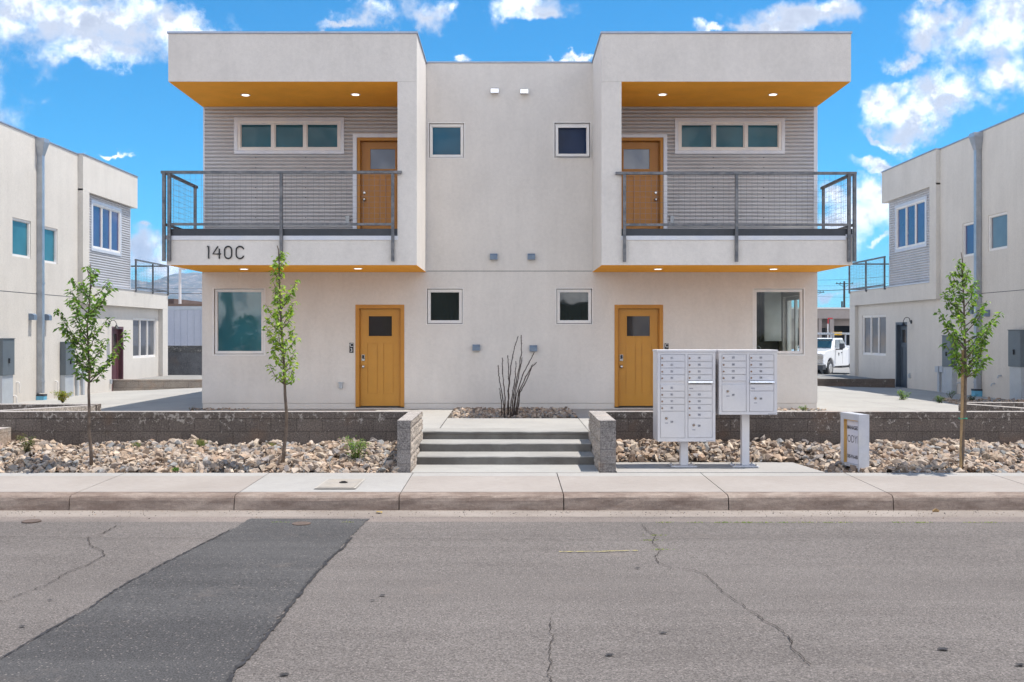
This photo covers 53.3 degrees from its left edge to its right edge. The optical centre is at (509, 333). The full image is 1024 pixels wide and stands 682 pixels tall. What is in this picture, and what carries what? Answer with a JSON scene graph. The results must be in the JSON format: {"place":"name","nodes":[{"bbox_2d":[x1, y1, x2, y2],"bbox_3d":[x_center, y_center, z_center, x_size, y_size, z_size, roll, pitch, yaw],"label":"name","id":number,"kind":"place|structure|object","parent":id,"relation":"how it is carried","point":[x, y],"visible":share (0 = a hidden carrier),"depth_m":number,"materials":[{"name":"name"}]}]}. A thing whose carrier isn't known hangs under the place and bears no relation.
{"place":"outdoors","nodes":[
{"label":"outdoors","id":0,"kind":"place"},
{"bbox_2d":[131,272,201,301],"bbox_3d":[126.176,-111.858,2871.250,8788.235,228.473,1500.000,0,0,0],"label":"mountains","id":1,"kind":"structure","parent":0,"point":[191,282],"depth_m":3247.28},
{"bbox_2d":[411,465,598,472],"bbox_3d":[-0.056,1.942,14.711,2.632,0.001,0.878,0,0,0],"label":"walk to steps","id":2,"kind":"object","parent":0,"point":[504,469],"visible":1,"depth_m":14.59,"materials":[{"name":"concrete"}]},
{"bbox_2d":[13,386,1009,431],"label":"courtyard paving","id":3,"kind":"structure","parent":0,"point":[833,398],"depth_m":23.04,"materials":[{"name":"concrete"}]},
{"bbox_2d":[0,404,100,410],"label":"yard wall","id":4,"kind":"structure","parent":3,"relation":"on","point":[25,406],"depth_m":17.60,"materials":[{"name":"grey concrete"}]},
{"bbox_2d":[50,390,73,402],"bbox_3d":[-10.957,1.530,24.995,0.643,0.328,0.400,0,0,0],"label":"shrub","id":5,"kind":"object","parent":3,"relation":"on","point":[61,397],"visible":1,"depth_m":24.94,"materials":[{"name":"green plant"}]},
{"bbox_2d":[0,121,168,403],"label":"apartment building","id":6,"kind":"structure","parent":3,"relation":"on","point":[65,215],"depth_m":28.82,"materials":[{"name":"beige paint"}]},
{"bbox_2d":[12,217,29,258],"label":"window","id":7,"kind":"structure","parent":6,"relation":"in","point":[20,228],"depth_m":26.54,"materials":[{"name":"teal glass"}]},
{"bbox_2d":[45,227,56,263],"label":"window","id":8,"kind":"structure","parent":6,"relation":"in","point":[50,233],"depth_m":28.28,"materials":[{"name":"teal glass"}]},
{"bbox_2d":[90,199,121,256],"bbox_3d":[-12.637,-3.285,31.960,0.075,1.550,2.380,0,0,0],"label":"window","id":9,"kind":"structure","parent":6,"relation":"in","point":[106,220],"depth_m":31.96,"materials":[{"name":"blue glass"}]},
{"bbox_2d":[112,327,123,390],"bbox_3d":[-12.735,0.840,32.950,0.170,2.140,1.000,0,0,0],"label":"door","id":10,"kind":"structure","parent":6,"relation":"in","point":[118,368],"depth_m":33.28,"materials":[{"name":"paint"}]},
{"bbox_2d":[133,318,155,357],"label":"window","id":11,"kind":"structure","parent":6,"relation":"in","point":[144,329],"depth_m":35.56,"materials":[{"name":"grey glass"}]},
{"bbox_2d":[113,375,201,390],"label":"planter wall","id":12,"kind":"structure","parent":3,"relation":"on","point":[171,382],"depth_m":32.75,"materials":[{"name":"beige concrete"}]},
{"bbox_2d":[423,428,587,438],"bbox_3d":[-0.056,1.825,16.426,2.628,0.570,0.448,0,0,0],"label":"step","id":13,"kind":"object","parent":3,"relation":"on","point":[505,433],"visible":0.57,"depth_m":16.21,"materials":[{"name":"concrete"}]},
{"bbox_2d":[191,407,825,410],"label":"rock mulch","id":14,"kind":"object","parent":3,"relation":"on","point":[243,409],"visible":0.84,"depth_m":20.91,"materials":[{"name":"beige gravel"}]},
{"bbox_2d":[817,374,894,387],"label":"planter wall","id":15,"kind":"structure","parent":3,"relation":"on","point":[840,380],"depth_m":32.25,"materials":[{"name":"concrete"}]},
{"bbox_2d":[848,112,1023,399],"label":"apartment building","id":16,"kind":"structure","parent":3,"relation":"on","point":[949,203],"depth_m":29.03,"materials":[{"name":"beige paint"}]},
{"bbox_2d":[863,315,885,355],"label":"window","id":17,"kind":"structure","parent":16,"relation":"in","point":[874,326],"depth_m":35.10,"materials":[{"name":"grey glass"}]},
{"bbox_2d":[895,322,906,387],"bbox_3d":[12.585,0.690,32.525,0.170,2.120,0.970,0,0,0],"label":"door","id":18,"kind":"structure","parent":16,"relation":"in","point":[900,331],"depth_m":32.84,"materials":[{"name":"metal"}]},
{"bbox_2d":[895,195,927,252],"bbox_3d":[12.488,-3.370,31.690,0.075,1.520,2.480,0,0,0],"label":"window","id":19,"kind":"structure","parent":16,"relation":"in","point":[911,218],"depth_m":31.71,"materials":[{"name":"blue glass"}]},
{"bbox_2d":[963,221,973,256],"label":"window","id":20,"kind":"structure","parent":16,"relation":"in","point":[968,228],"depth_m":27.91,"materials":[{"name":"blue glass"}]},
{"bbox_2d":[989,211,1006,250],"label":"window","id":21,"kind":"structure","parent":16,"relation":"in","point":[997,222],"depth_m":26.20,"materials":[{"name":"blue glass"}]},
{"bbox_2d":[933,397,1023,403],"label":"rock mulch","id":22,"kind":"object","parent":3,"relation":"on","point":[953,401],"visible":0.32,"depth_m":24.15,"materials":[{"name":"stone"}]},
{"bbox_2d":[958,403,1023,410],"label":"yard wall","id":23,"kind":"structure","parent":3,"relation":"on","point":[975,407],"depth_m":17.29,"materials":[{"name":"grey concrete"}]},
{"bbox_2d":[967,402,1023,406],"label":"yard wall","id":24,"kind":"structure","parent":3,"relation":"on","point":[1015,404],"depth_m":17.95,"materials":[{"name":"grey concrete"}]},
{"bbox_2d":[0,522,1023,681],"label":"road","id":25,"kind":"structure","parent":0,"point":[834,601],"depth_m":8.25,"materials":[{"name":"grey asphalt"}]},
{"bbox_2d":[0,528,231,657],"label":"patch seam","id":26,"kind":"object","parent":25,"relation":"on","point":[44,632],"visible":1,"depth_m":8.21,"materials":[{"name":"black asphalt"}]},
{"bbox_2d":[0,518,367,681],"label":"road patch","id":27,"kind":"object","parent":25,"relation":"on","point":[211,610],"visible":1,"depth_m":7.76,"materials":[{"name":"grey asphalt"}]},
{"bbox_2d":[226,537,351,681],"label":"patch seam","id":28,"kind":"object","parent":25,"relation":"on","point":[251,652],"visible":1,"depth_m":7.58,"materials":[{"name":"black asphalt"}]},
{"bbox_2d":[0,517,1023,521],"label":"road edge","id":29,"kind":"object","parent":25,"relation":"on","point":[544,519],"visible":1,"depth_m":11.84,"materials":[{"name":"concrete"}]},
{"bbox_2d":[642,525,810,663],"bbox_3d":[1.613,2.133,8.996,0.324,0.016,4.914,0,0,-7],"label":"road crack","id":30,"kind":"object","parent":25,"relation":"on","point":[736,600],"visible":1,"depth_m":7.96,"materials":[{"name":"black asphalt"}]},
{"bbox_2d":[0,476,1023,492],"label":"sidewalk","id":31,"kind":"structure","parent":0,"point":[562,484],"depth_m":13.34,"materials":[{"name":"grey concrete"}]},
{"bbox_2d":[0,510,1023,516],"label":"gutter","id":32,"kind":"object","parent":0,"point":[507,513],"visible":1,"depth_m":12.22,"materials":[{"name":"concrete"}]},
{"bbox_2d":[15,510,1022,519],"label":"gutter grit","id":33,"kind":"object","parent":32,"relation":"on","point":[510,514],"visible":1,"depth_m":12.27,"materials":[{"name":"gravel"}]},
{"bbox_2d":[0,0,1023,306],"label":"sky","id":34,"kind":"structure","parent":0,"point":[89,77],"materials":[{"name":"blue"}]},
{"bbox_2d":[115,389,935,433],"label":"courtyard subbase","id":35,"kind":"structure","parent":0,"point":[450,415],"depth_m":19.66,"materials":[{"name":"grey concrete"}]},
{"bbox_2d":[161,31,856,409],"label":"apartment building","id":36,"kind":"structure","parent":35,"relation":"on","point":[609,217],"depth_m":21.25,"materials":[{"name":"white paint"}]},
{"bbox_2d":[207,246,243,258],"bbox_3d":[-5.313,-1.524,19.116,0.693,0.254,0.027,0,0,0],"label":"house number","id":37,"kind":"object","parent":36,"relation":"attached to","point":[219,253],"visible":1,"depth_m":19.11,"materials":[{"name":"black metal"}]},
{"bbox_2d":[215,289,263,353],"bbox_3d":[-5.630,-0.255,21.308,1.022,1.345,0.065,0,0,0],"label":"window","id":38,"kind":"structure","parent":36,"relation":"in","point":[239,313],"depth_m":21.32,"materials":[{"name":"teal glass"}]},
{"bbox_2d":[234,117,343,153],"bbox_3d":[-4.578,-4.120,21.239,2.292,0.760,0.073,0,0,0],"label":"window","id":39,"kind":"structure","parent":36,"relation":"in","point":[252,135],"depth_m":21.23,"materials":[{"name":"teal glass"}]},
{"bbox_2d":[357,137,396,228],"bbox_3d":[-2.646,-3.027,21.300,1.042,2.113,0.160,0,0,0],"label":"door","id":40,"kind":"structure","parent":36,"relation":"in","point":[373,153],"depth_m":21.34,"materials":[{"name":"brown paint"}]},
{"bbox_2d":[355,305,403,406],"bbox_3d":[-2.695,0.458,21.304,1.016,2.124,0.132,0,0,0],"label":"door","id":41,"kind":"structure","parent":36,"relation":"in","point":[379,329],"depth_m":21.33,"materials":[{"name":"paint"}]},
{"bbox_2d":[426,288,462,324],"bbox_3d":[-1.344,-0.573,21.294,0.780,0.765,0.101,0,0,0],"label":"window","id":42,"kind":"structure","parent":36,"relation":"in","point":[445,305],"depth_m":21.32,"materials":[{"name":"black glass"}]},
{"bbox_2d":[428,122,464,158],"bbox_3d":[-1.307,-4.026,21.294,0.769,0.755,0.101,0,0,0],"label":"window","id":43,"kind":"structure","parent":36,"relation":"in","point":[447,141],"depth_m":21.32,"materials":[{"name":"blue glass"}]},
{"bbox_2d":[554,122,590,158],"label":"window","id":44,"kind":"structure","parent":36,"relation":"in","point":[571,141],"depth_m":21.32,"materials":[{"name":"blue glass"}]},
{"bbox_2d":[556,288,592,324],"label":"window","id":45,"kind":"structure","parent":36,"relation":"in","point":[573,305],"depth_m":21.32,"materials":[{"name":"black glass"}]},
{"bbox_2d":[614,305,662,406],"bbox_3d":[2.698,0.458,21.304,1.010,2.124,0.132,0,0,0],"label":"door","id":46,"kind":"structure","parent":36,"relation":"in","point":[638,329],"depth_m":21.33,"materials":[{"name":"paint"}]},
{"bbox_2d":[621,137,662,228],"bbox_3d":[2.661,-3.027,21.300,1.083,2.113,0.160,0,0,0],"label":"door","id":47,"kind":"structure","parent":36,"relation":"in","point":[638,154],"depth_m":21.34,"materials":[{"name":"brown paint"}]},
{"bbox_2d":[675,118,784,153],"bbox_3d":[4.589,-4.115,21.239,2.292,0.750,0.073,0,0,0],"label":"window","id":48,"kind":"structure","parent":36,"relation":"in","point":[692,135],"depth_m":21.24,"materials":[{"name":"teal glass"}]},
{"bbox_2d":[761,292,780,340],"bbox_3d":[6.000,-0.445,23.378,0.400,1.230,0.336,0,0,0],"label":"window blind","id":49,"kind":"object","parent":36,"relation":"attached to","point":[770,316],"visible":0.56,"depth_m":23.21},
{"bbox_2d":[754,289,802,353],"bbox_3d":[5.615,-0.255,21.308,1.011,1.345,0.065,0,0,0],"label":"window","id":50,"kind":"structure","parent":36,"relation":"in","point":[800,291],"depth_m":21.28,"materials":[{"name":"white plastic"}]},
{"bbox_2d":[786,296,798,350],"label":"window","id":51,"kind":"structure","parent":36,"relation":"in","point":[796,298],"depth_m":22.61,"materials":[{"name":"white plastic"}]},
{"bbox_2d":[451,406,576,417],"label":"rock mulch","id":52,"kind":"object","parent":35,"relation":"on","point":[523,412],"visible":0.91,"depth_m":19.82,"materials":[{"name":"beige gravel"}]},
{"bbox_2d":[498,335,536,417],"bbox_3d":[0.148,0.802,19.106,0.758,1.555,0.478,0,0,0],"label":"ocotillo","id":53,"kind":"object","parent":52,"relation":"on","point":[514,404],"visible":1,"depth_m":19.12,"materials":[{"name":"brown plant"}]},
{"bbox_2d":[817,367,849,374],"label":"parking lot","id":54,"kind":"structure","parent":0,"point":[845,371],"depth_m":56.16,"materials":[{"name":"grey concrete"}]},
{"bbox_2d":[168,304,201,345],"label":"metal warehouse","id":55,"kind":"structure","parent":54,"relation":"on","point":[184,324],"depth_m":55.25,"materials":[{"name":"white metal"}]},
{"bbox_2d":[168,346,201,374],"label":"block wall","id":56,"kind":"structure","parent":54,"relation":"on","point":[184,360],"depth_m":40.15,"materials":[{"name":"grey concrete"}]},
{"bbox_2d":[168,299,201,303],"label":"brown roof house","id":57,"kind":"structure","parent":54,"relation":"on","point":[173,301],"depth_m":70.66,"materials":[{"name":"beige paint"}]},
{"bbox_2d":[792,332,849,373],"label":"pickup truck","id":58,"kind":"object","parent":54,"relation":"on","point":[833,352],"visible":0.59,"depth_m":50.41,"materials":[{"name":"white paint"}]},
{"bbox_2d":[792,307,849,348],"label":"stucco workshop","id":59,"kind":"structure","parent":54,"relation":"on","point":[839,321],"depth_m":74.27,"materials":[{"name":"white"}]},
{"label":"pavement base","id":60,"kind":"structure","parent":0,"visible":0},
{"bbox_2d":[0,427,10,446],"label":"pier wall","id":61,"kind":"structure","parent":60,"relation":"on","point":[5,435],"depth_m":15.79,"materials":[{"name":"beige concrete"}]},
{"bbox_2d":[0,435,398,472],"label":"rock mulch","id":62,"kind":"object","parent":60,"relation":"on","point":[189,455],"visible":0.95,"depth_m":14.94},
{"bbox_2d":[16,434,35,455],"bbox_3d":[-7.249,1.664,15.300,0.287,0.336,0.197,0,0,0],"label":"shrub","id":63,"kind":"object","parent":62,"relation":"on","point":[27,445],"visible":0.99,"depth_m":15.29,"materials":[{"name":"green plant"}]},
{"bbox_2d":[52,264,130,464],"bbox_3d":[-6.019,0.438,14.644,0.924,2.884,0.788,0,0,21],"label":"young tree","id":64,"kind":"object","parent":62,"relation":"on","point":[87,367],"visible":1,"depth_m":14.60,"materials":[{"name":"green plant"}]},
{"bbox_2d":[262,246,301,462],"bbox_3d":[-3.266,0.309,14.613,0.556,3.146,0.552,0,0,-31],"label":"young tree","id":65,"kind":"object","parent":62,"relation":"on","point":[282,344],"visible":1,"depth_m":14.61,"materials":[{"name":"green plant"}]},
{"bbox_2d":[339,435,370,461],"bbox_3d":[-2.240,1.679,14.904,0.420,0.388,0.354,0,0,-42],"label":"shrub","id":66,"kind":"object","parent":62,"relation":"on","point":[353,448],"visible":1,"depth_m":14.88,"materials":[{"name":"green plant"}]},
{"bbox_2d":[0,411,422,472],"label":"retaining wall","id":67,"kind":"structure","parent":60,"relation":"on","point":[402,428],"depth_m":15.98,"materials":[{"name":"grey concrete"}]},
{"bbox_2d":[241,476,410,491],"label":"sidewalk panel","id":68,"kind":"structure","parent":60,"relation":"on","point":[311,483],"depth_m":13.26,"materials":[{"name":"concrete"}]},
{"bbox_2d":[314,479,364,488],"bbox_3d":[-2.197,1.938,13.287,0.531,0.028,0.842,0,0,0],"label":"meter cover","id":69,"kind":"object","parent":68,"relation":"on","point":[341,484],"visible":1,"depth_m":13.16,"materials":[{"name":"beige concrete"}]},
{"bbox_2d":[417,452,593,464],"bbox_3d":[-0.056,1.960,15.398,2.628,0.300,0.544,0,0,0],"label":"step","id":70,"kind":"object","parent":60,"relation":"on","point":[505,458],"visible":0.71,"depth_m":15.13,"materials":[{"name":"concrete"}]},
{"bbox_2d":[420,439,590,451],"bbox_3d":[-0.056,1.893,15.935,2.628,0.435,0.526,0,0,0],"label":"step","id":71,"kind":"object","parent":60,"relation":"on","point":[505,445],"visible":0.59,"depth_m":15.68,"materials":[{"name":"concrete"}]},
{"bbox_2d":[0,492,1023,510],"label":"curb","id":72,"kind":"structure","parent":60,"relation":"on","point":[190,501],"depth_m":12.44,"materials":[{"name":"concrete"}]},
{"bbox_2d":[0,473,1023,476],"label":"sidewalk strip","id":73,"kind":"object","parent":60,"relation":"on","point":[512,474],"visible":0.43,"depth_m":14.11,"materials":[{"name":"concrete"}]},
{"bbox_2d":[616,462,824,472],"bbox_3d":[2.966,1.988,14.827,2.908,0.100,1.106,0,0,0],"label":"mailbox pad","id":74,"kind":"object","parent":60,"relation":"on","point":[701,467],"visible":0.5,"depth_m":14.67,"materials":[{"name":"concrete"}]},
{"bbox_2d":[653,349,715,466],"bbox_3d":[2.560,1.085,14.944,0.848,1.705,0.523,0,0,0],"label":"cluster mailbox","id":75,"kind":"object","parent":74,"relation":"on","point":[683,397],"visible":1,"depth_m":14.72,"materials":[{"name":"grey metal"}]},
{"bbox_2d":[661,355,684,360],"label":"compartment door","id":76,"kind":"structure","parent":75,"relation":"in","point":[663,357],"depth_m":14.72,"materials":[{"name":"grey metal"}]},
{"bbox_2d":[661,362,684,367],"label":"compartment door","id":77,"kind":"structure","parent":75,"relation":"in","point":[663,364],"depth_m":14.72,"materials":[{"name":"grey metal"}]},
{"bbox_2d":[661,368,684,373],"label":"compartment door","id":78,"kind":"structure","parent":75,"relation":"in","point":[663,370],"depth_m":14.72,"materials":[{"name":"grey metal"}]},
{"bbox_2d":[661,375,684,380],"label":"compartment door","id":79,"kind":"structure","parent":75,"relation":"in","point":[663,377],"depth_m":14.72,"materials":[{"name":"grey metal"}]},
{"bbox_2d":[661,385,684,390],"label":"compartment door","id":80,"kind":"structure","parent":75,"relation":"in","point":[663,387],"depth_m":14.72,"materials":[{"name":"grey metal"}]},
{"bbox_2d":[661,392,684,396],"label":"compartment door","id":81,"kind":"structure","parent":75,"relation":"in","point":[663,394],"depth_m":14.72,"materials":[{"name":"grey metal"}]},
{"bbox_2d":[661,398,684,403],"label":"compartment door","id":82,"kind":"structure","parent":75,"relation":"in","point":[663,400],"depth_m":14.72,"materials":[{"name":"grey metal"}]},
{"bbox_2d":[661,405,684,410],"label":"compartment door","id":83,"kind":"structure","parent":75,"relation":"in","point":[663,407],"depth_m":14.72,"materials":[{"name":"grey metal"}]},
{"bbox_2d":[661,411,684,437],"bbox_3d":[2.359,1.311,14.718,0.346,0.377,0.025,0,0,0],"label":"compartment door","id":84,"kind":"structure","parent":75,"relation":"in","point":[672,422],"depth_m":14.72,"materials":[{"name":"silver metal"}]},
{"bbox_2d":[688,355,711,360],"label":"compartment door","id":85,"kind":"structure","parent":75,"relation":"in","point":[690,357],"depth_m":14.72,"materials":[{"name":"grey metal"}]},
{"bbox_2d":[688,362,711,367],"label":"compartment door","id":86,"kind":"structure","parent":75,"relation":"in","point":[690,364],"depth_m":14.72,"materials":[{"name":"grey metal"}]},
{"bbox_2d":[688,368,711,373],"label":"compartment door","id":87,"kind":"structure","parent":75,"relation":"in","point":[690,370],"depth_m":14.72,"materials":[{"name":"grey metal"}]},
{"bbox_2d":[688,375,711,379],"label":"compartment door","id":88,"kind":"structure","parent":75,"relation":"in","point":[690,377],"depth_m":14.72,"materials":[{"name":"grey metal"}]},
{"bbox_2d":[688,385,711,390],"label":"compartment door","id":89,"kind":"structure","parent":75,"relation":"in","point":[690,387],"depth_m":14.72,"materials":[{"name":"grey metal"}]},
{"bbox_2d":[688,391,711,396],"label":"compartment door","id":90,"kind":"structure","parent":75,"relation":"in","point":[690,393],"depth_m":14.72,"materials":[{"name":"grey metal"}]},
{"bbox_2d":[688,398,711,403],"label":"compartment door","id":91,"kind":"structure","parent":75,"relation":"in","point":[690,400],"depth_m":14.72,"materials":[{"name":"grey metal"}]},
{"bbox_2d":[688,405,711,410],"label":"compartment door","id":92,"kind":"structure","parent":75,"relation":"in","point":[690,407],"depth_m":14.72,"materials":[{"name":"grey metal"}]},
{"bbox_2d":[688,412,711,417],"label":"compartment door","id":93,"kind":"structure","parent":75,"relation":"in","point":[690,414],"depth_m":14.72,"materials":[{"name":"grey metal"}]},
{"bbox_2d":[688,418,711,436],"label":"compartment door","id":94,"kind":"structure","parent":75,"relation":"in","point":[697,427],"depth_m":14.72,"materials":[{"name":"silver metal"}]},
{"bbox_2d":[712,349,777,466],"bbox_3d":[3.448,1.085,14.944,0.854,1.705,0.523,0,0,0],"label":"cluster mailbox","id":95,"kind":"object","parent":74,"relation":"on","point":[745,383],"visible":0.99,"depth_m":14.72,"materials":[{"name":"grey metal"}]},
{"bbox_2d":[722,354,745,360],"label":"compartment door","id":96,"kind":"structure","parent":95,"relation":"in","point":[725,357],"depth_m":14.72,"materials":[{"name":"grey metal"}]},
{"bbox_2d":[722,362,745,366],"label":"compartment door","id":97,"kind":"structure","parent":95,"relation":"in","point":[724,364],"depth_m":14.72,"materials":[{"name":"grey metal"}]},
{"bbox_2d":[722,368,745,373],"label":"compartment door","id":98,"kind":"structure","parent":95,"relation":"in","point":[724,370],"depth_m":14.72,"materials":[{"name":"grey metal"}]},
{"bbox_2d":[722,375,745,380],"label":"compartment door","id":99,"kind":"structure","parent":95,"relation":"in","point":[724,377],"depth_m":14.72,"materials":[{"name":"grey metal"}]},
{"bbox_2d":[722,385,745,410],"bbox_3d":[3.245,0.927,14.718,0.344,0.387,0.025,0,0,0],"label":"compartment door","id":100,"kind":"structure","parent":95,"relation":"in","point":[733,396],"depth_m":14.72,"materials":[{"name":"silver metal"}]},
{"bbox_2d":[750,354,773,360],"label":"compartment door","id":101,"kind":"structure","parent":95,"relation":"in","point":[753,357],"depth_m":14.72,"materials":[{"name":"grey metal"}]},
{"bbox_2d":[750,362,773,366],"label":"compartment door","id":102,"kind":"structure","parent":95,"relation":"in","point":[752,364],"depth_m":14.72,"materials":[{"name":"grey metal"}]},
{"bbox_2d":[750,368,773,373],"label":"compartment door","id":103,"kind":"structure","parent":95,"relation":"in","point":[752,370],"depth_m":14.72,"materials":[{"name":"grey metal"}]},
{"bbox_2d":[750,375,773,379],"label":"compartment door","id":104,"kind":"structure","parent":95,"relation":"in","point":[752,377],"depth_m":14.72,"materials":[{"name":"grey metal"}]},
{"bbox_2d":[750,385,773,390],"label":"compartment door","id":105,"kind":"structure","parent":95,"relation":"in","point":[752,387],"depth_m":14.72,"materials":[{"name":"grey metal"}]},
{"bbox_2d":[750,391,773,410],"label":"compartment door","id":106,"kind":"structure","parent":95,"relation":"in","point":[759,400],"depth_m":14.72,"materials":[{"name":"silver metal"}]},
{"bbox_2d":[588,411,1023,472],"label":"retaining wall","id":107,"kind":"structure","parent":60,"relation":"on","point":[607,429],"depth_m":15.98,"materials":[{"name":"grey concrete"}]},
{"bbox_2d":[616,434,1023,472],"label":"rock mulch","id":108,"kind":"object","parent":60,"relation":"on","point":[897,456],"visible":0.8,"depth_m":15.40,"materials":[{"name":"beige gravel"}]},
{"bbox_2d":[841,412,868,470],"bbox_3d":[4.955,1.545,14.630,0.161,0.810,0.500,0,0,-12],"label":"managed by sign","id":109,"kind":"object","parent":108,"relation":"on","point":[854,439],"visible":1,"depth_m":14.55,"materials":[{"name":"white paint"}]},
{"bbox_2d":[958,350,966,467],"bbox_3d":[6.406,1.108,14.411,0.129,1.765,0.112,0,0,0],"label":"tree stake","id":110,"kind":"object","parent":108,"relation":"on","point":[961,418],"visible":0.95,"depth_m":14.38,"materials":[{"name":"brown wood"}]},
{"bbox_2d":[933,252,1003,467],"bbox_3d":[6.480,0.372,14.388,0.852,3.045,0.838,0,0,39],"label":"young tree","id":111,"kind":"object","parent":108,"relation":"on","point":[958,344],"visible":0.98,"depth_m":14.36,"materials":[{"name":"green plant"}]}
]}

